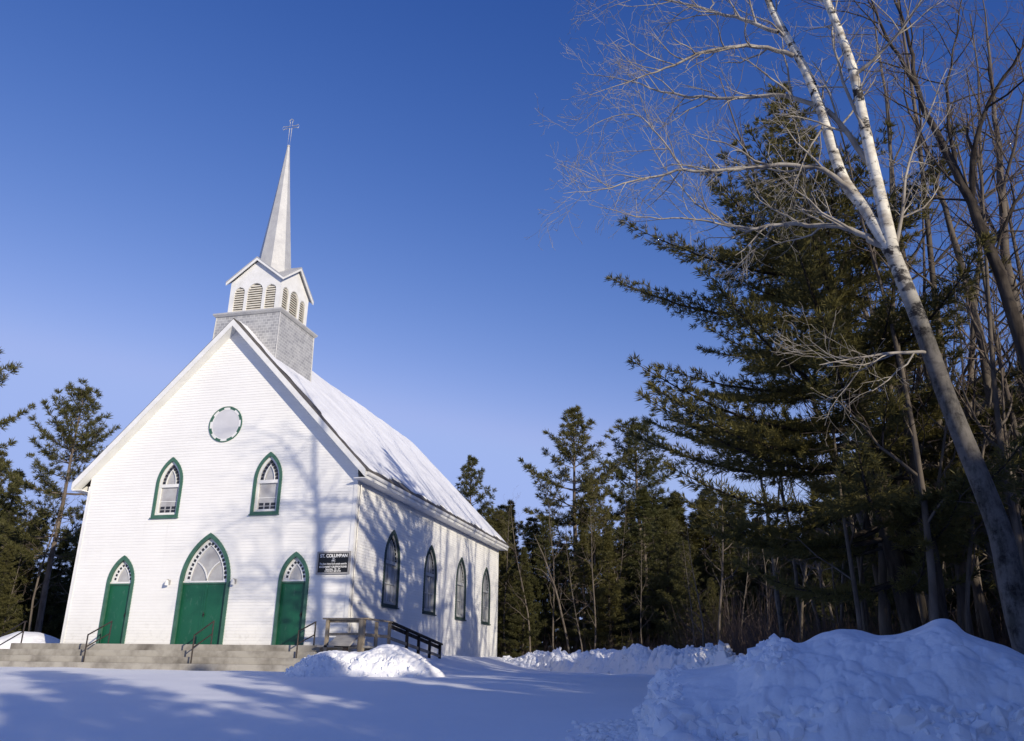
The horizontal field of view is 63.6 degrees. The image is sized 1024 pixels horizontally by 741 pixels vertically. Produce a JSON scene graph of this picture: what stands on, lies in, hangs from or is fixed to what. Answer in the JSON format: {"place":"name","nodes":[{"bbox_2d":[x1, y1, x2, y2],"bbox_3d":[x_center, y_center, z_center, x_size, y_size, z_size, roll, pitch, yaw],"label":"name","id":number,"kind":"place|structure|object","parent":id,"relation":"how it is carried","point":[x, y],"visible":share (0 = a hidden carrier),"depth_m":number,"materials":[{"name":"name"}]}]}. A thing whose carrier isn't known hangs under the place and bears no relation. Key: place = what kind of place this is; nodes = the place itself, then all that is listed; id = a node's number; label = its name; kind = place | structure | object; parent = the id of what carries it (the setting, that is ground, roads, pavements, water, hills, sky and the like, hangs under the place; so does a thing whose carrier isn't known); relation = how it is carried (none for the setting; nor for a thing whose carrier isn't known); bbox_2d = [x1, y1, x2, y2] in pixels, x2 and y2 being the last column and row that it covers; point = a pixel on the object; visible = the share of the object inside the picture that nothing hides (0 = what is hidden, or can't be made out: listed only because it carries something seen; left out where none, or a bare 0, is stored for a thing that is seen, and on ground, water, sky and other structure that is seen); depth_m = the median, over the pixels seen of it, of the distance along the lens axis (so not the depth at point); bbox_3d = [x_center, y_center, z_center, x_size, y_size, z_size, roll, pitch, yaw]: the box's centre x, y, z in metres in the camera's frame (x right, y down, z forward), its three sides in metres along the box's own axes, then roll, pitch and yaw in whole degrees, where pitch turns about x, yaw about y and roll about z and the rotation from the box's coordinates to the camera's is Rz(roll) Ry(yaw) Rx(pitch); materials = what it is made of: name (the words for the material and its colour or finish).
{"place":"outdoors","nodes":[
{"label":"outdoors","id":0,"kind":"place"},
{"bbox_2d":[0,655,654,740],"bbox_3d":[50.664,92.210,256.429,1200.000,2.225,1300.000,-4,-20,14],"label":"snow ground","id":1,"kind":"structure","parent":0,"point":[467,698],"depth_m":14.09,"materials":[{"name":"white snow"}]},
{"bbox_2d":[0,544,30,635],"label":"conifer","id":2,"kind":"object","parent":1,"relation":"on","point":[5,566],"visible":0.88,"depth_m":36.60,"materials":[{"name":"green plant"}]},
{"bbox_2d":[0,541,34,634],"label":"conifer","id":3,"kind":"object","parent":1,"relation":"on","point":[22,582],"visible":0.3,"depth_m":41.91,"materials":[{"name":"plant"}]},
{"bbox_2d":[0,347,37,499],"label":"pine tree","id":4,"kind":"object","parent":1,"relation":"on","point":[4,422],"visible":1,"depth_m":34.93,"materials":[{"name":"green plant"}]},
{"bbox_2d":[0,468,58,628],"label":"conifer","id":5,"kind":"object","parent":1,"relation":"on","point":[12,497],"visible":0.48,"depth_m":42.27,"materials":[{"name":"green plant"}]},
{"bbox_2d":[0,631,59,648],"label":"snow pile","id":6,"kind":"object","parent":1,"relation":"on","point":[33,637],"visible":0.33,"depth_m":33.09,"materials":[{"name":"snow"}]},
{"bbox_2d":[7,511,62,629],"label":"conifer","id":7,"kind":"object","parent":1,"relation":"on","point":[31,575],"visible":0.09,"depth_m":44.09,"materials":[{"name":"plant"}]},
{"bbox_2d":[16,528,71,638],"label":"conifer","id":8,"kind":"object","parent":1,"relation":"on","point":[50,610],"visible":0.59,"depth_m":41.42,"materials":[{"name":"green plant"}]},
{"bbox_2d":[23,427,84,631],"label":"bare tree","id":9,"kind":"object","parent":1,"relation":"on","point":[33,597],"visible":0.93,"depth_m":38.63,"materials":[{"name":"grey plant"}]},
{"bbox_2d":[0,377,120,632],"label":"pine tree","id":10,"kind":"object","parent":1,"relation":"on","point":[70,440],"visible":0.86,"depth_m":40.51,"materials":[{"name":"green plant"}]},
{"bbox_2d":[0,643,336,671],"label":"concrete steps","id":11,"kind":"structure","parent":1,"relation":"on","point":[217,657],"depth_m":26.98,"materials":[{"name":"grey concrete"}]},
{"bbox_2d":[60,119,508,656],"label":"church","id":12,"kind":"structure","parent":1,"relation":"on","point":[241,470],"depth_m":30.95,"materials":[{"name":"white wood"}]},
{"bbox_2d":[96,555,134,643],"bbox_3d":[-14.324,8.339,30.084,1.160,3.130,0.210,-4,-20,14],"label":"door","id":13,"kind":"structure","parent":12,"relation":"in","point":[121,578],"depth_m":30.06,"materials":[{"name":"green paint"}]},
{"bbox_2d":[149,457,182,518],"bbox_3d":[-12.893,4.410,31.071,1.180,2.340,0.236,-4,-20,14],"label":"window","id":14,"kind":"structure","parent":12,"relation":"in","point":[169,483],"depth_m":31.08,"materials":[{"name":"white glass"}]},
{"bbox_2d":[170,533,230,644],"bbox_3d":[-10.928,7.740,29.381,2.040,3.870,0.210,-4,-20,14],"label":"door","id":15,"kind":"structure","parent":12,"relation":"in","point":[204,582],"depth_m":29.32,"materials":[{"name":"green paint"}]},
{"bbox_2d":[209,406,241,441],"bbox_3d":[-10.873,2.040,31.335,1.400,1.400,0.060,-4,-20,14],"label":"round window","id":16,"kind":"structure","parent":12,"relation":"in","point":[225,424],"depth_m":31.33,"materials":[{"name":"glass"}]},
{"bbox_2d":[248,452,282,515],"bbox_3d":[-8.891,4.113,30.095,1.180,2.340,0.236,-4,-20,14],"label":"window","id":17,"kind":"structure","parent":12,"relation":"in","point":[266,492],"depth_m":30.10,"materials":[{"name":"white glass"}]},
{"bbox_2d":[272,552,308,644],"bbox_3d":[-7.540,7.837,28.431,1.160,3.130,0.210,-4,-20,14],"label":"door","id":18,"kind":"structure","parent":12,"relation":"in","point":[293,581],"depth_m":28.39,"materials":[{"name":"green paint"}]},
{"bbox_2d":[315,551,350,574],"bbox_3d":[-6.142,6.611,28.381,1.250,0.770,0.055,-4,-20,14],"label":"notice board","id":19,"kind":"object","parent":12,"relation":"attached to","point":[332,562],"visible":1,"depth_m":28.37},
{"bbox_2d":[381,530,399,608],"bbox_3d":[-4.638,7.577,31.602,0.236,2.930,1.600,-4,-20,14],"label":"window","id":20,"kind":"structure","parent":12,"relation":"in","point":[391,569],"depth_m":31.81,"materials":[{"name":"glass"}]},
{"bbox_2d":[422,545,436,615],"bbox_3d":[-3.562,9.009,35.581,0.236,2.930,1.600,-4,-20,14],"label":"window","id":21,"kind":"structure","parent":12,"relation":"in","point":[430,568],"depth_m":35.81,"materials":[{"name":"glass"}]},
{"bbox_2d":[454,557,466,620],"bbox_3d":[-2.486,10.441,39.561,0.236,2.930,1.600,-4,-20,14],"label":"window","id":22,"kind":"structure","parent":12,"relation":"in","point":[460,594],"depth_m":39.83,"materials":[{"name":"glass"}]},
{"bbox_2d":[481,567,490,624],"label":"window","id":23,"kind":"structure","parent":12,"relation":"in","point":[485,603],"depth_m":43.80,"materials":[{"name":"glass"}]},
{"bbox_2d":[329,635,358,650],"bbox_3d":[-5.210,8.763,25.389,0.780,1.200,0.460,-4,-20,14],"label":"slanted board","id":24,"kind":"object","parent":1,"relation":"on","point":[345,642],"visible":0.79,"depth_m":25.43,"materials":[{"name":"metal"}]},
{"bbox_2d":[284,644,444,676],"bbox_3d":[-4.060,7.926,22.357,4.761,0.991,3.593,3,-20,-7],"label":"snow pile","id":25,"kind":"object","parent":1,"relation":"on","point":[387,660],"visible":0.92,"depth_m":21.25,"materials":[{"name":"white snow"}]},
{"bbox_2d":[317,618,442,658],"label":"wheelchair ramp","id":26,"kind":"structure","parent":1,"relation":"on","point":[361,646],"depth_m":26.75,"materials":[{"name":"brown wood"}]},
{"bbox_2d":[455,454,496,518],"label":"pine tree","id":27,"kind":"object","parent":1,"relation":"on","point":[472,462],"visible":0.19,"depth_m":72.06,"materials":[{"name":"green plant"}]},
{"bbox_2d":[486,509,526,657],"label":"conifer","id":28,"kind":"object","parent":1,"relation":"on","point":[498,523],"visible":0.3,"depth_m":50.14,"materials":[{"name":"green plant"}]},
{"bbox_2d":[494,503,532,654],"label":"conifer","id":29,"kind":"object","parent":1,"relation":"on","point":[507,515],"visible":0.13,"depth_m":58.13,"materials":[{"name":"plant"}]},
{"bbox_2d":[500,499,529,655],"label":"conifer","id":30,"kind":"object","parent":1,"relation":"on","point":[510,503],"visible":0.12,"depth_m":61.30,"materials":[{"name":"plant"}]},
{"bbox_2d":[500,493,530,652],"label":"bare tree","id":31,"kind":"object","parent":1,"relation":"on","point":[522,588],"visible":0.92,"depth_m":47.60,"materials":[{"name":"grey plant"}]},
{"bbox_2d":[498,546,546,657],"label":"conifer","id":32,"kind":"object","parent":1,"relation":"on","point":[527,587],"visible":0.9,"depth_m":47.57,"materials":[{"name":"green plant"}]},
{"bbox_2d":[498,516,569,655],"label":"conifer","id":33,"kind":"object","parent":1,"relation":"on","point":[534,528],"visible":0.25,"depth_m":59.11,"materials":[{"name":"plant"}]},
{"bbox_2d":[515,533,570,653],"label":"bare tree","id":34,"kind":"object","parent":1,"relation":"on","point":[562,618],"visible":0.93,"depth_m":48.29,"materials":[{"name":"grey plant"}]},
{"bbox_2d":[519,515,589,651],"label":"conifer","id":35,"kind":"object","parent":1,"relation":"on","point":[539,585],"visible":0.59,"depth_m":52.68,"materials":[{"name":"green plant"}]},
{"bbox_2d":[535,486,580,649],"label":"bare tree","id":36,"kind":"object","parent":1,"relation":"on","point":[553,622],"visible":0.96,"depth_m":48.84,"materials":[{"name":"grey plant"}]},
{"bbox_2d":[540,546,588,651],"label":"conifer","id":37,"kind":"object","parent":1,"relation":"on","point":[562,583],"visible":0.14,"depth_m":61.37,"materials":[{"name":"plant"}]},
{"bbox_2d":[542,533,612,651],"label":"conifer","id":38,"kind":"object","parent":1,"relation":"on","point":[581,580],"visible":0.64,"depth_m":50.17,"materials":[{"name":"green plant"}]},
{"bbox_2d":[514,404,654,651],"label":"pine tree","id":39,"kind":"object","parent":1,"relation":"on","point":[572,427],"visible":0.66,"depth_m":57.78,"materials":[{"name":"green plant"}]},
{"bbox_2d":[573,501,609,648],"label":"bare tree","id":40,"kind":"object","parent":1,"relation":"on","point":[594,611],"visible":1,"depth_m":46.75,"materials":[{"name":"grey plant"}]},
{"bbox_2d":[564,472,633,641],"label":"pine tree","id":41,"kind":"object","parent":1,"relation":"on","point":[593,482],"visible":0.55,"depth_m":54.02,"materials":[{"name":"green plant"}]},
{"bbox_2d":[565,718,639,740],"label":"snow clods","id":42,"kind":"object","parent":1,"relation":"on","point":[619,729],"visible":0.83,"depth_m":10.73,"materials":[{"name":"white snow"}]},
{"bbox_2d":[573,532,639,649],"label":"conifer","id":43,"kind":"object","parent":1,"relation":"on","point":[609,584],"visible":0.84,"depth_m":47.78,"materials":[{"name":"green plant"}]},
{"bbox_2d":[487,640,744,673],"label":"snow bank","id":44,"kind":"structure","parent":1,"relation":"on","point":[636,658],"depth_m":33.12,"materials":[{"name":"white snow"}]},
{"bbox_2d":[608,521,638,643],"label":"conifer","id":45,"kind":"object","parent":1,"relation":"on","point":[624,524],"visible":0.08,"depth_m":59.75,"materials":[{"name":"plant"}]},
{"bbox_2d":[577,486,696,649],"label":"conifer","id":46,"kind":"object","parent":1,"relation":"on","point":[642,498],"visible":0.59,"depth_m":52.86,"materials":[{"name":"green plant"}]},
{"bbox_2d":[587,412,703,645],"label":"pine tree","id":47,"kind":"object","parent":1,"relation":"on","point":[648,471],"visible":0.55,"depth_m":59.60,"materials":[{"name":"green plant"}]},
{"bbox_2d":[618,503,694,644],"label":"conifer","id":48,"kind":"object","parent":1,"relation":"on","point":[626,607],"visible":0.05,"depth_m":58.31,"materials":[{"name":"plant"}]},
{"bbox_2d":[632,508,700,646],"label":"conifer","id":49,"kind":"object","parent":1,"relation":"on","point":[667,541],"visible":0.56,"depth_m":48.01,"materials":[{"name":"green plant"}]},
{"bbox_2d":[636,499,706,641],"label":"conifer","id":50,"kind":"object","parent":1,"relation":"on","point":[675,504],"visible":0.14,"depth_m":60.19,"materials":[{"name":"plant"}]},
{"bbox_2d":[654,540,728,648],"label":"conifer","id":51,"kind":"object","parent":1,"relation":"on","point":[685,598],"visible":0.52,"depth_m":41.88,"materials":[{"name":"green plant"}]},
{"bbox_2d":[672,514,710,646],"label":"bare tree","id":52,"kind":"object","parent":1,"relation":"on","point":[701,619],"visible":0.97,"depth_m":31.05,"materials":[{"name":"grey plant"}]},
{"bbox_2d":[678,549,729,639],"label":"conifer","id":53,"kind":"object","parent":1,"relation":"on","point":[699,561],"visible":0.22,"depth_m":53.84,"materials":[{"name":"plant"}]},
{"bbox_2d":[695,577,732,650],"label":"conifer","id":54,"kind":"object","parent":1,"relation":"on","point":[710,595],"visible":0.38,"depth_m":39.81,"materials":[{"name":"plant"}]},
{"bbox_2d":[689,452,743,644],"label":"bare tree","id":55,"kind":"object","parent":1,"relation":"on","point":[720,603],"visible":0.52,"depth_m":32.76,"materials":[{"name":"brown plant"}]},
{"bbox_2d":[681,489,761,625],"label":"conifer","id":56,"kind":"object","parent":1,"relation":"on","point":[705,504],"visible":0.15,"depth_m":59.05,"materials":[{"name":"plant"}]},
{"bbox_2d":[696,526,776,644],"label":"conifer","id":57,"kind":"object","parent":1,"relation":"on","point":[728,567],"visible":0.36,"depth_m":49.48,"materials":[{"name":"green plant"}]},
{"bbox_2d":[497,571,1011,656],"bbox_3d":[8.436,11.691,36.981,12.393,3.915,45.642,6,-20,-13],"label":"brush","id":58,"kind":"object","parent":1,"relation":"on","point":[736,645],"visible":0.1,"depth_m":30.44,"materials":[{"name":"brown plant"}]},
{"bbox_2d":[743,586,773,649],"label":"conifer","id":59,"kind":"object","parent":1,"relation":"on","point":[754,595],"visible":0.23,"depth_m":41.65,"materials":[{"name":"plant"}]},
{"bbox_2d":[738,533,781,637],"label":"conifer","id":60,"kind":"object","parent":1,"relation":"on","point":[760,569],"visible":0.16,"depth_m":52.45,"materials":[{"name":"plant"}]},
{"bbox_2d":[724,516,797,627],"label":"conifer","id":61,"kind":"object","parent":1,"relation":"on","point":[750,554],"visible":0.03,"depth_m":55.58,"materials":[{"name":"plant"}]},
{"bbox_2d":[752,479,785,637],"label":"bare tree","id":62,"kind":"object","parent":1,"relation":"on","point":[779,611],"visible":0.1,"depth_m":22.14,"materials":[{"name":"brown plant"}]},
{"bbox_2d":[765,407,805,640],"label":"bare tree","id":63,"kind":"object","parent":1,"relation":"on","point":[795,576],"visible":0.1,"depth_m":25.89,"materials":[{"name":"brown plant"}]},
{"bbox_2d":[770,556,814,639],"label":"conifer","id":64,"kind":"object","parent":1,"relation":"on","point":[791,603],"visible":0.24,"depth_m":34.37,"materials":[{"name":"plant"}]},
{"bbox_2d":[703,100,897,634],"bbox_3d":[9.089,-0.394,27.209,5.304,20.125,4.756,11,-22,-27],"label":"bare tree","id":65,"kind":"object","parent":1,"relation":"on","point":[859,517],"visible":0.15,"depth_m":28.23,"materials":[{"name":"brown plant"}]},
{"bbox_2d":[681,17,928,607],"bbox_3d":[7.335,-1.766,21.194,4.937,18.733,4.427,1,-20,-1],"label":"bare tree","id":66,"kind":"object","parent":1,"relation":"on","point":[748,159],"visible":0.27,"depth_m":22.49,"materials":[{"name":"brown plant"}]},
{"bbox_2d":[751,280,869,632],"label":"bare tree","id":67,"kind":"object","parent":1,"relation":"on","point":[865,602],"visible":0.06,"depth_m":19.97,"materials":[{"name":"brown plant"}]},
{"bbox_2d":[603,79,1023,632],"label":"pine tree","id":68,"kind":"object","parent":1,"relation":"on","point":[780,446],"visible":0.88,"depth_m":16.69,"materials":[{"name":"green plant"}]},
{"bbox_2d":[787,403,844,642],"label":"bare tree","id":69,"kind":"object","parent":1,"relation":"on","point":[802,604],"visible":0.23,"depth_m":22.67,"materials":[{"name":"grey plant"}]},
{"bbox_2d":[776,265,868,630],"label":"bare tree","id":70,"kind":"object","parent":1,"relation":"on","point":[854,587],"visible":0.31,"depth_m":15.87,"materials":[{"name":"grey plant"}]},
{"bbox_2d":[632,619,1023,740],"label":"snow pile","id":71,"kind":"object","parent":1,"relation":"on","point":[941,680],"visible":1,"depth_m":8.09,"materials":[{"name":"white snow"}]},
{"bbox_2d":[524,0,1023,654],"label":"birch tree","id":72,"kind":"object","parent":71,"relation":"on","point":[992,510],"visible":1,"depth_m":13.85,"materials":[{"name":"grey plant"}]},
{"bbox_2d":[782,512,875,633],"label":"conifer","id":73,"kind":"object","parent":1,"relation":"on","point":[810,582],"visible":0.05,"depth_m":42.09,"materials":[{"name":"plant"}]},
{"bbox_2d":[807,553,853,632],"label":"conifer","id":74,"kind":"object","parent":1,"relation":"on","point":[826,574],"visible":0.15,"depth_m":32.11,"materials":[{"name":"plant"}]},
{"bbox_2d":[796,130,895,634],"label":"bare tree","id":75,"kind":"object","parent":1,"relation":"on","point":[875,569],"visible":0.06,"depth_m":18.41,"materials":[{"name":"grey plant"}]},
{"bbox_2d":[817,520,877,632],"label":"conifer","id":76,"kind":"object","parent":1,"relation":"on","point":[853,615],"visible":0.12,"depth_m":28.44,"materials":[{"name":"plant"}]},
{"bbox_2d":[752,108,994,642],"bbox_3d":[9.182,-0.755,21.528,4.493,17.047,4.029,-7,-21,21],"label":"bare tree","id":77,"kind":"object","parent":1,"relation":"on","point":[980,599],"visible":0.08,"depth_m":17.88,"materials":[{"name":"grey plant"}]},
{"bbox_2d":[801,305,948,618],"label":"bare tree","id":78,"kind":"object","parent":1,"relation":"on","point":[942,606],"visible":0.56,"depth_m":15.34,"materials":[{"name":"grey plant"}]},
{"bbox_2d":[850,386,906,631],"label":"bare tree","id":79,"kind":"object","parent":1,"relation":"on","point":[860,580],"visible":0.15,"depth_m":18.27,"materials":[{"name":"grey plant"}]},
{"bbox_2d":[810,0,973,635],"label":"bare tree","id":80,"kind":"object","parent":1,"relation":"on","point":[961,567],"visible":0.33,"depth_m":19.98,"materials":[{"name":"brown plant"}]},
{"bbox_2d":[852,258,940,634],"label":"bare tree","id":81,"kind":"object","parent":1,"relation":"on","point":[889,603],"visible":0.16,"depth_m":17.70,"materials":[{"name":"brown plant"}]},
{"bbox_2d":[786,0,1023,373],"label":"bare tree","id":82,"kind":"object","parent":1,"relation":"on","point":[1011,310],"visible":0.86,"depth_m":14.72,"materials":[{"name":"brown plant"}]},
{"bbox_2d":[827,9,997,634],"bbox_3d":[9.347,-1.197,19.652,3.852,16.720,3.424,-10,-22,27],"label":"bare tree","id":83,"kind":"object","parent":1,"relation":"on","point":[882,603],"visible":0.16,"depth_m":17.48,"materials":[{"name":"brown plant"}]},
{"bbox_2d":[823,94,1010,620],"bbox_3d":[7.250,-0.448,15.684,2.491,12.936,3.035,-5,-20,16],"label":"bare tree","id":84,"kind":"object","parent":1,"relation":"on","point":[932,585],"visible":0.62,"depth_m":15.04,"materials":[{"name":"brown plant"}]},
{"bbox_2d":[830,299,1003,643],"bbox_3d":[11.367,3.121,23.681,4.044,11.199,4.666,12,-23,-30],"label":"conifer","id":85,"kind":"object","parent":1,"relation":"on","point":[950,596],"visible":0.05,"depth_m":22.49,"materials":[{"name":"green plant"}]},
{"bbox_2d":[867,85,975,625],"bbox_3d":[10.685,-0.366,20.638,3.211,15.680,3.613,0,-20,3],"label":"bare tree","id":86,"kind":"object","parent":1,"relation":"on","point":[923,608],"visible":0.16,"depth_m":20.89,"materials":[{"name":"brown plant"}]},
{"bbox_2d":[825,0,1023,647],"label":"bare tree","id":87,"kind":"object","parent":1,"relation":"on","point":[930,253],"visible":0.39,"depth_m":18.09,"materials":[{"name":"brown plant"}]},
{"bbox_2d":[900,336,975,628],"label":"bare tree","id":88,"kind":"object","parent":1,"relation":"on","point":[957,590],"visible":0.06,"depth_m":17.11,"materials":[{"name":"brown plant"}]},
{"bbox_2d":[879,30,1011,526],"bbox_3d":[9.174,-1.428,16.679,1.946,13.629,1.724,-15,-25,37],"label":"bare tree","id":89,"kind":"object","parent":1,"relation":"on","point":[986,379],"visible":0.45,"depth_m":17.06,"materials":[{"name":"brown plant"}]},
{"bbox_2d":[889,250,1002,621],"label":"bare tree","id":90,"kind":"object","parent":1,"relation":"on","point":[942,453],"visible":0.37,"depth_m":15.65,"materials":[{"name":"brown plant"}]},
{"bbox_2d":[899,19,1023,570],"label":"bare tree","id":91,"kind":"object","parent":1,"relation":"on","point":[1011,503],"visible":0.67,"depth_m":14.92,"materials":[{"name":"brown plant"}]},
{"bbox_2d":[904,32,1023,501],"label":"bare tree","id":92,"kind":"object","parent":1,"relation":"on","point":[1007,397],"visible":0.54,"depth_m":15.92,"materials":[{"name":"brown plant"}]},
{"bbox_2d":[939,401,1002,627],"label":"conifer","id":93,"kind":"object","parent":1,"relation":"on","point":[985,589],"visible":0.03,"depth_m":32.70,"materials":[{"name":"plant"}]},
{"bbox_2d":[925,256,1020,634],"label":"bare tree","id":94,"kind":"object","parent":1,"relation":"on","point":[969,571],"visible":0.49,"depth_m":15.39,"materials":[{"name":"brown plant"}]},
{"bbox_2d":[923,0,1023,324],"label":"bare tree","id":95,"kind":"object","parent":1,"relation":"on","point":[1004,243],"visible":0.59,"depth_m":18.17,"materials":[{"name":"brown plant"}]},
{"bbox_2d":[928,43,1023,482],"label":"bare tree","id":96,"kind":"object","parent":1,"relation":"on","point":[1017,259],"visible":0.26,"depth_m":19.66,"materials":[{"name":"brown plant"}]},
{"bbox_2d":[931,196,1023,439],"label":"bare tree","id":97,"kind":"object","parent":1,"relation":"on","point":[1019,379],"visible":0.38,"depth_m":18.50,"materials":[{"name":"brown plant"}]},
{"bbox_2d":[936,1,1023,638],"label":"bare tree","id":98,"kind":"object","parent":1,"relation":"on","point":[972,332],"visible":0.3,"depth_m":19.66,"materials":[{"name":"brown plant"}]},
{"bbox_2d":[956,234,1023,581],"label":"bare tree","id":99,"kind":"object","parent":1,"relation":"on","point":[1006,445],"visible":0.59,"depth_m":15.50,"materials":[{"name":"brown plant"}]},
{"bbox_2d":[981,424,1023,641],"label":"conifer","id":100,"kind":"object","parent":1,"relation":"on","point":[993,581],"visible":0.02,"depth_m":31.50,"materials":[{"name":"plant"}]},
{"bbox_2d":[997,313,1023,529],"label":"conifer","id":101,"kind":"object","parent":1,"relation":"on","point":[1013,390],"visible":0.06,"depth_m":22.11,"materials":[{"name":"plant"}]},
{"bbox_2d":[0,0,1023,642],"label":"sky","id":102,"kind":"structure","parent":0,"point":[143,143],"materials":[{"name":"blue"}]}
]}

